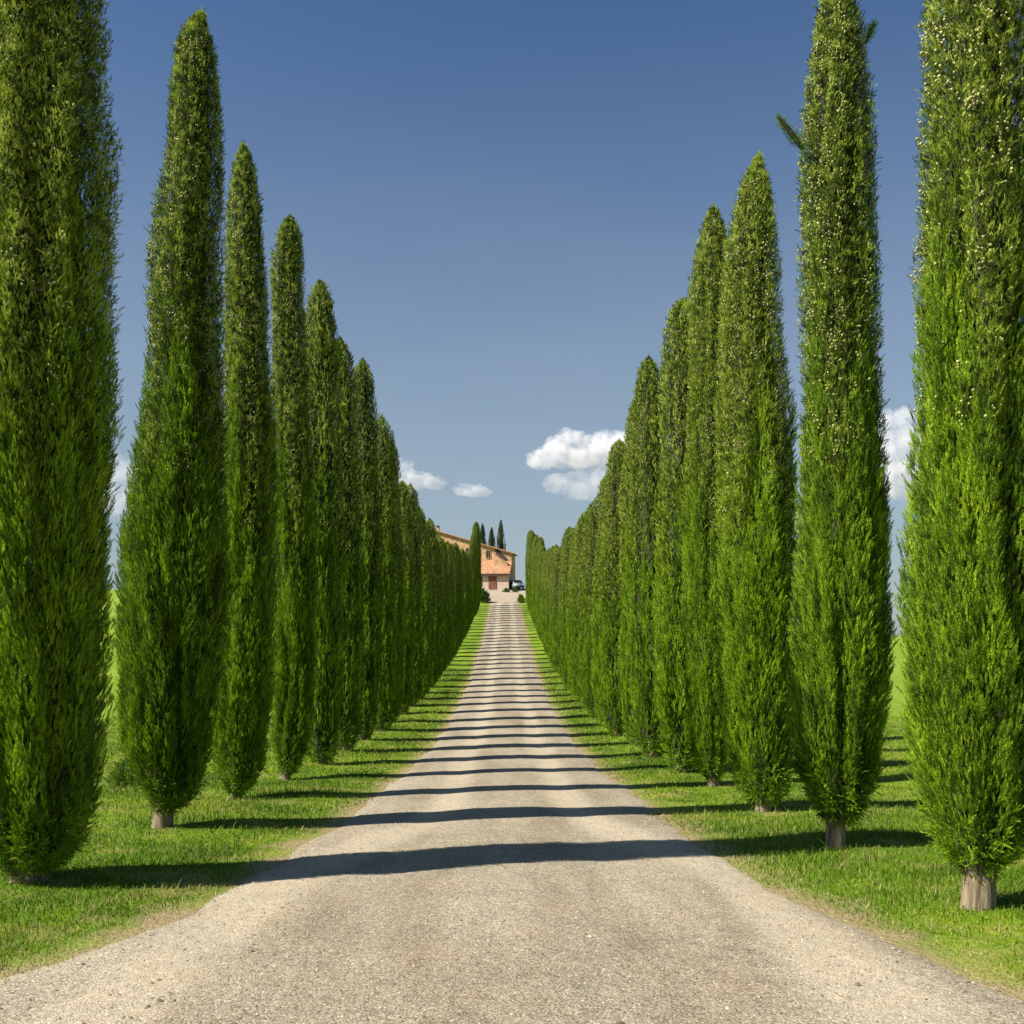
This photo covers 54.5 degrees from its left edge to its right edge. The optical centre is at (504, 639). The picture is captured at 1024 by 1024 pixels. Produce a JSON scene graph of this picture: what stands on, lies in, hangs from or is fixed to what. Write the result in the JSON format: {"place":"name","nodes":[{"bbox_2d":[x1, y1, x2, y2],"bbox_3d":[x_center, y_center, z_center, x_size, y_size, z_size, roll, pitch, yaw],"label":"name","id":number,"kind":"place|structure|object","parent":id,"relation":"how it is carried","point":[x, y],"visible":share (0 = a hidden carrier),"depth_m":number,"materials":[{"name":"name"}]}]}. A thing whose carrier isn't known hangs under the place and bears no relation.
{"place":"outdoors","nodes":[
{"label":"outdoors","id":0,"kind":"place"},
{"bbox_2d":[0,602,1023,1023],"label":"gravel road","id":1,"kind":"structure","parent":0,"point":[504,710],"depth_m":6.63,"materials":[{"name":"beige gravel"}]},
{"bbox_2d":[0,590,1023,1001],"bbox_3d":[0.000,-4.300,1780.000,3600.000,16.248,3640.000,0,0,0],"label":"ground","id":2,"kind":"structure","parent":0,"point":[468,652],"depth_m":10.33,"materials":[{"name":"green plant"}]},
{"bbox_2d":[0,0,126,883],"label":"cypress tree","id":3,"kind":"object","parent":2,"relation":"on","point":[57,464],"visible":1,"depth_m":8.36,"materials":[{"name":"green plant"}]},
{"bbox_2d":[103,756,141,788],"bbox_3d":[-6.952,2.476,18.494,0.818,0.657,0.896,0,0,-39],"label":"meadow shrub","id":4,"kind":"object","parent":2,"relation":"on","point":[122,771],"visible":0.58,"depth_m":18.35,"materials":[{"name":"green plant"}]},
{"bbox_2d":[110,8,234,828],"bbox_3d":[-4.171,-2.727,12.531,1.580,10.527,1.432,0,0,0],"label":"cypress tree","id":5,"kind":"object","parent":2,"relation":"on","point":[174,566],"visible":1,"depth_m":12.21,"materials":[{"name":"green plant"}]},
{"bbox_2d":[208,138,279,799],"bbox_3d":[-4.311,-2.749,16.407,1.204,11.073,1.158,0,0,0],"label":"cypress tree","id":6,"kind":"object","parent":2,"relation":"on","point":[247,683],"visible":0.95,"depth_m":16.14,"materials":[{"name":"green plant"}]},
{"bbox_2d":[268,213,319,779],"bbox_3d":[-4.300,-2.845,20.304,1.075,11.785,1.038,0,0,0],"label":"cypress tree","id":7,"kind":"object","parent":2,"relation":"on","point":[295,623],"visible":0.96,"depth_m":20.07,"materials":[{"name":"green plant"}]},
{"bbox_2d":[299,279,348,764],"bbox_3d":[-4.447,-2.749,23.887,1.394,11.869,1.367,0,0,37],"label":"cypress tree","id":8,"kind":"object","parent":2,"relation":"on","point":[323,370],"visible":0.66,"depth_m":23.64,"materials":[{"name":"green plant"}]},
{"bbox_2d":[330,334,366,750],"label":"cypress tree","id":9,"kind":"object","parent":2,"relation":"on","point":[350,719],"visible":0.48,"depth_m":27.34,"materials":[{"name":"green plant"}]},
{"bbox_2d":[350,357,384,739],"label":"cypress tree","id":10,"kind":"object","parent":2,"relation":"on","point":[371,530],"visible":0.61,"depth_m":31.15,"materials":[{"name":"green plant"}]},
{"bbox_2d":[373,413,400,730],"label":"cypress tree","id":11,"kind":"object","parent":2,"relation":"on","point":[388,683],"visible":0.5,"depth_m":34.78,"materials":[{"name":"green plant"}]},
{"bbox_2d":[389,439,406,722],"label":"cypress tree","id":12,"kind":"object","parent":2,"relation":"on","point":[400,606],"visible":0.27,"depth_m":38.38,"materials":[{"name":"green plant"}]},
{"bbox_2d":[397,480,416,713],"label":"cypress tree","id":13,"kind":"object","parent":2,"relation":"on","point":[407,520],"visible":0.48,"depth_m":42.05,"materials":[{"name":"green plant"}]},
{"bbox_2d":[407,482,423,705],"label":"cypress tree","id":14,"kind":"object","parent":2,"relation":"on","point":[417,687],"visible":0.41,"depth_m":45.84,"materials":[{"name":"green plant"}]},
{"bbox_2d":[416,507,431,699],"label":"cypress tree","id":15,"kind":"object","parent":2,"relation":"on","point":[426,616],"visible":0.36,"depth_m":49.60,"materials":[{"name":"green plant"}]},
{"bbox_2d":[423,519,435,692],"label":"cypress tree","id":16,"kind":"object","parent":2,"relation":"on","point":[432,648],"visible":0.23,"depth_m":53.25,"materials":[{"name":"green plant"}]},
{"bbox_2d":[427,518,441,687],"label":"cypress tree","id":17,"kind":"object","parent":2,"relation":"on","point":[436,615],"visible":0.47,"depth_m":56.99,"materials":[{"name":"green plant"}]},
{"bbox_2d":[435,542,443,680],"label":"cypress tree","id":18,"kind":"object","parent":2,"relation":"on","point":[441,590],"visible":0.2,"depth_m":60.94,"materials":[{"name":"green plant"}]},
{"bbox_2d":[436,533,448,674],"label":"cypress tree","id":19,"kind":"object","parent":2,"relation":"on","point":[444,609],"visible":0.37,"depth_m":64.51,"materials":[{"name":"green plant"}]},
{"bbox_2d":[440,538,451,669],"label":"cypress tree","id":20,"kind":"object","parent":2,"relation":"on","point":[447,572],"visible":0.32,"depth_m":68.17,"materials":[{"name":"green plant"}]},
{"bbox_2d":[446,542,454,664],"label":"cypress tree","id":21,"kind":"object","parent":2,"relation":"on","point":[451,619],"visible":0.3,"depth_m":72.08,"materials":[{"name":"green plant"}]},
{"bbox_2d":[445,541,456,658],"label":"cypress tree","id":22,"kind":"object","parent":2,"relation":"on","point":[454,609],"visible":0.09,"depth_m":75.56,"materials":[{"name":"green plant"}]},
{"bbox_2d":[451,544,459,655],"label":"cypress tree","id":23,"kind":"object","parent":2,"relation":"on","point":[456,580],"visible":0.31,"depth_m":79.27,"materials":[{"name":"green plant"}]},
{"bbox_2d":[454,545,461,649],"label":"cypress tree","id":24,"kind":"object","parent":2,"relation":"on","point":[460,610],"visible":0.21,"depth_m":83.16,"materials":[{"name":"green plant"}]},
{"bbox_2d":[454,542,462,643],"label":"cypress tree","id":25,"kind":"object","parent":2,"relation":"on","point":[460,560],"visible":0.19,"depth_m":87.02,"materials":[{"name":"green plant"}]},
{"bbox_2d":[458,551,464,644],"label":"cypress tree","id":26,"kind":"object","parent":2,"relation":"on","point":[463,617],"visible":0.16,"depth_m":90.63,"materials":[{"name":"green plant"}]},
{"bbox_2d":[460,548,468,638],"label":"cypress tree","id":27,"kind":"object","parent":2,"relation":"on","point":[466,585],"visible":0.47,"depth_m":97.84,"materials":[{"name":"green plant"}]},
{"bbox_2d":[463,549,469,635],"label":"cypress tree","id":28,"kind":"object","parent":2,"relation":"on","point":[468,613],"visible":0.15,"depth_m":101.58,"materials":[{"name":"green plant"}]},
{"bbox_2d":[466,553,472,627],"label":"cypress tree","id":29,"kind":"object","parent":2,"relation":"on","point":[470,593],"visible":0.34,"depth_m":109.23,"materials":[{"name":"green plant"}]},
{"bbox_2d":[468,551,475,622],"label":"cypress tree","id":30,"kind":"object","parent":2,"relation":"on","point":[470,553],"visible":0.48,"depth_m":116.64,"materials":[{"name":"green plant"}]},
{"bbox_2d":[468,542,476,614],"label":"cypress tree","id":31,"kind":"object","parent":2,"relation":"on","point":[471,548],"visible":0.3,"depth_m":123.83,"materials":[{"name":"green plant"}]},
{"bbox_2d":[469,534,477,615],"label":"cypress tree","id":32,"kind":"object","parent":2,"relation":"on","point":[473,540],"visible":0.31,"depth_m":127.62,"materials":[{"name":"green plant"}]},
{"bbox_2d":[472,522,480,613],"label":"cypress tree","id":33,"kind":"object","parent":2,"relation":"on","point":[475,530],"visible":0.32,"depth_m":131.41,"materials":[{"name":"green plant"}]},
{"bbox_2d":[436,525,517,589],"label":"farmhouse","id":34,"kind":"object","parent":2,"relation":"on","point":[498,568],"visible":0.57,"depth_m":177.80,"materials":[{"name":"stone"}]},
{"bbox_2d":[486,550,490,557],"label":"window","id":35,"kind":"structure","parent":34,"relation":"in","point":[488,552],"depth_m":178.53,"materials":[{"name":"brown glass"}]},
{"bbox_2d":[489,576,496,588],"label":"door","id":36,"kind":"structure","parent":34,"relation":"in","point":[492,579],"depth_m":175.77,"materials":[{"name":"brown wood"}]},
{"bbox_2d":[476,522,481,606],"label":"cypress tree","id":37,"kind":"object","parent":2,"relation":"on","point":[480,563],"visible":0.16,"depth_m":139.05,"materials":[{"name":"green plant"}]},
{"bbox_2d":[477,522,481,601],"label":"cypress tree","id":38,"kind":"object","parent":2,"relation":"on","point":[481,560],"visible":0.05,"depth_m":146.52,"materials":[{"name":"green plant"}]},
{"bbox_2d":[480,523,486,544],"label":"cypress tree","id":39,"kind":"object","parent":2,"relation":"on","point":[483,538],"visible":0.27,"depth_m":204.76,"materials":[{"name":"green plant"}]},
{"bbox_2d":[481,588,490,602],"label":"round shrub","id":40,"kind":"object","parent":2,"relation":"on","point":[485,595],"visible":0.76,"depth_m":153.00,"materials":[{"name":"green plant"}]},
{"bbox_2d":[488,527,495,546],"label":"cypress tree","id":41,"kind":"object","parent":2,"relation":"on","point":[491,540],"visible":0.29,"depth_m":209.77,"materials":[{"name":"green plant"}]},
{"bbox_2d":[496,520,505,549],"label":"cypress tree","id":42,"kind":"object","parent":2,"relation":"on","point":[500,538],"visible":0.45,"depth_m":206.74,"materials":[{"name":"green plant"}]},
{"bbox_2d":[485,588,525,601],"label":"forecourt","id":43,"kind":"structure","parent":2,"relation":"on","point":[501,596],"depth_m":165.56,"materials":[{"name":"beige gravel"}]},
{"bbox_2d":[510,580,524,589],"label":"parked car","id":44,"kind":"object","parent":43,"relation":"on","point":[518,584],"visible":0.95,"depth_m":175.16,"materials":[{"name":"silver metal"}]},
{"bbox_2d":[515,594,525,602],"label":"shrub","id":45,"kind":"object","parent":2,"relation":"on","point":[520,599],"visible":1,"depth_m":153.30,"materials":[{"name":"green plant"}]},
{"bbox_2d":[525,531,529,604],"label":"cypress tree","id":46,"kind":"object","parent":2,"relation":"on","point":[525,564],"visible":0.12,"depth_m":146.39,"materials":[{"name":"green plant"}]},
{"bbox_2d":[526,530,532,608],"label":"cypress tree","id":47,"kind":"object","parent":2,"relation":"on","point":[527,573],"visible":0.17,"depth_m":135.26,"materials":[{"name":"green plant"}]},
{"bbox_2d":[527,531,532,613],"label":"cypress tree","id":48,"kind":"object","parent":2,"relation":"on","point":[528,570],"visible":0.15,"depth_m":131.62,"materials":[{"name":"green plant"}]},
{"bbox_2d":[528,532,535,613],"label":"cypress tree","id":49,"kind":"object","parent":2,"relation":"on","point":[532,536],"visible":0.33,"depth_m":124.27,"materials":[{"name":"green plant"}]},
{"bbox_2d":[529,538,534,617],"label":"cypress tree","id":50,"kind":"object","parent":2,"relation":"on","point":[530,578],"visible":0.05,"depth_m":120.64,"materials":[{"name":"green plant"}]},
{"bbox_2d":[530,538,536,620],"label":"cypress tree","id":51,"kind":"object","parent":2,"relation":"on","point":[531,566],"visible":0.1,"depth_m":116.97,"materials":[{"name":"green plant"}]},
{"bbox_2d":[530,535,539,625],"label":"cypress tree","id":52,"kind":"object","parent":2,"relation":"on","point":[533,556],"visible":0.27,"depth_m":113.32,"materials":[{"name":"green plant"}]},
{"bbox_2d":[532,543,537,627],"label":"cypress tree","id":53,"kind":"object","parent":2,"relation":"on","point":[533,594],"visible":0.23,"depth_m":109.45,"materials":[{"name":"green plant"}]},
{"bbox_2d":[535,543,541,630],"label":"cypress tree","id":54,"kind":"object","parent":2,"relation":"on","point":[537,554],"visible":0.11,"depth_m":102.21,"materials":[{"name":"green plant"}]},
{"bbox_2d":[535,537,545,627],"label":"cypress tree","id":55,"kind":"object","parent":2,"relation":"on","point":[540,541],"visible":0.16,"depth_m":105.93,"materials":[{"name":"green plant"}]},
{"bbox_2d":[537,550,544,639],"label":"cypress tree","id":56,"kind":"object","parent":2,"relation":"on","point":[538,590],"visible":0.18,"depth_m":95.07,"materials":[{"name":"green plant"}]},
{"bbox_2d":[536,545,545,636],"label":"cypress tree","id":57,"kind":"object","parent":2,"relation":"on","point":[542,548],"visible":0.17,"depth_m":98.32,"materials":[{"name":"green plant"}]},
{"bbox_2d":[539,551,545,643],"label":"cypress tree","id":58,"kind":"object","parent":2,"relation":"on","point":[541,568],"visible":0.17,"depth_m":91.22,"materials":[{"name":"green plant"}]},
{"bbox_2d":[540,553,546,646],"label":"cypress tree","id":59,"kind":"object","parent":2,"relation":"on","point":[541,593],"visible":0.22,"depth_m":83.96,"materials":[{"name":"green plant"}]},
{"bbox_2d":[542,547,549,654],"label":"cypress tree","id":60,"kind":"object","parent":2,"relation":"on","point":[543,608],"visible":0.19,"depth_m":80.20,"materials":[{"name":"green plant"}]},
{"bbox_2d":[543,546,553,656],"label":"cypress tree","id":61,"kind":"object","parent":2,"relation":"on","point":[546,602],"visible":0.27,"depth_m":76.75,"materials":[{"name":"green plant"}]},
{"bbox_2d":[547,546,558,668],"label":"cypress tree","id":62,"kind":"object","parent":2,"relation":"on","point":[551,651],"visible":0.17,"depth_m":69.33,"materials":[{"name":"green plant"}]},
{"bbox_2d":[549,544,558,636],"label":"cypress tree","id":63,"kind":"object","parent":2,"relation":"on","point":[550,584],"visible":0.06,"depth_m":73.17,"materials":[{"name":"green plant"}]},
{"bbox_2d":[551,547,562,672],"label":"cypress tree","id":64,"kind":"object","parent":2,"relation":"on","point":[555,582],"visible":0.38,"depth_m":65.51,"materials":[{"name":"green plant"}]},
{"bbox_2d":[556,543,563,677],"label":"cypress tree","id":65,"kind":"object","parent":2,"relation":"on","point":[558,622],"visible":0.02,"depth_m":62.44,"materials":[{"name":"green plant"}]},
{"bbox_2d":[557,526,570,684],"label":"cypress tree","id":66,"kind":"object","parent":2,"relation":"on","point":[560,635],"visible":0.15,"depth_m":58.37,"materials":[{"name":"green plant"}]},
{"bbox_2d":[559,527,573,690],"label":"cypress tree","id":67,"kind":"object","parent":2,"relation":"on","point":[565,579],"visible":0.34,"depth_m":54.65,"materials":[{"name":"green plant"}]},
{"bbox_2d":[565,523,579,696],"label":"cypress tree","id":68,"kind":"object","parent":2,"relation":"on","point":[568,661],"visible":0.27,"depth_m":51.25,"materials":[{"name":"green plant"}]},
{"bbox_2d":[569,512,585,702],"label":"cypress tree","id":69,"kind":"object","parent":2,"relation":"on","point":[574,617],"visible":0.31,"depth_m":47.30,"materials":[{"name":"green plant"}]},
{"bbox_2d":[575,506,591,710],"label":"cypress tree","id":70,"kind":"object","parent":2,"relation":"on","point":[581,623],"visible":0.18,"depth_m":43.70,"materials":[{"name":"green plant"}]},
{"bbox_2d":[580,495,602,718],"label":"cypress tree","id":71,"kind":"object","parent":2,"relation":"on","point":[587,575],"visible":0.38,"depth_m":39.96,"materials":[{"name":"green plant"}]},
{"bbox_2d":[589,474,610,727],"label":"cypress tree","id":72,"kind":"object","parent":2,"relation":"on","point":[595,678],"visible":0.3,"depth_m":36.53,"materials":[{"name":"green plant"}]},
{"bbox_2d":[596,438,627,735],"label":"cypress tree","id":73,"kind":"object","parent":2,"relation":"on","point":[609,587],"visible":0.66,"depth_m":32.71,"materials":[{"name":"green plant"}]},
{"bbox_2d":[616,401,642,745],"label":"cypress tree","id":74,"kind":"object","parent":2,"relation":"on","point":[622,662],"visible":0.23,"depth_m":29.13,"materials":[{"name":"green plant"}]},
{"bbox_2d":[622,355,667,757],"bbox_3d":[3.737,-2.098,25.605,1.452,10.583,1.334,0,0,37],"label":"cypress tree","id":75,"kind":"object","parent":2,"relation":"on","point":[640,557],"visible":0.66,"depth_m":25.35,"materials":[{"name":"green plant"}]},
{"bbox_2d":[649,297,698,771],"bbox_3d":[3.960,-2.257,22.009,1.562,10.710,1.531,0,0,-36],"label":"cypress tree","id":76,"kind":"object","parent":2,"relation":"on","point":[670,658],"visible":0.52,"depth_m":21.72,"materials":[{"name":"green plant"}]},
{"bbox_2d":[680,202,735,786],"bbox_3d":[3.870,-2.675,18.804,1.182,11.243,1.147,0,0,0],"label":"cypress tree","id":77,"kind":"object","parent":2,"relation":"on","point":[699,618],"visible":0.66,"depth_m":18.55,"materials":[{"name":"green plant"}]},
{"bbox_2d":[712,150,802,811],"bbox_3d":[3.685,-2.264,14.587,1.308,9.876,1.374,0,0,0],"label":"cypress tree","id":78,"kind":"object","parent":2,"relation":"on","point":[756,527],"visible":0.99,"depth_m":14.30,"materials":[{"name":"green plant"}]},
{"bbox_2d":[772,0,898,848],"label":"cypress tree","id":79,"kind":"object","parent":2,"relation":"on","point":[843,632],"visible":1,"depth_m":10.52,"materials":[{"name":"green plant"}]},
{"bbox_2d":[892,0,1023,910],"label":"cypress tree","id":80,"kind":"object","parent":2,"relation":"on","point":[963,639],"visible":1,"depth_m":7.18,"materials":[{"name":"green plant"}]},
{"bbox_2d":[77,0,1023,634],"label":"sky","id":81,"kind":"structure","parent":0,"point":[501,206],"materials":[{"name":"blue"}]}
]}

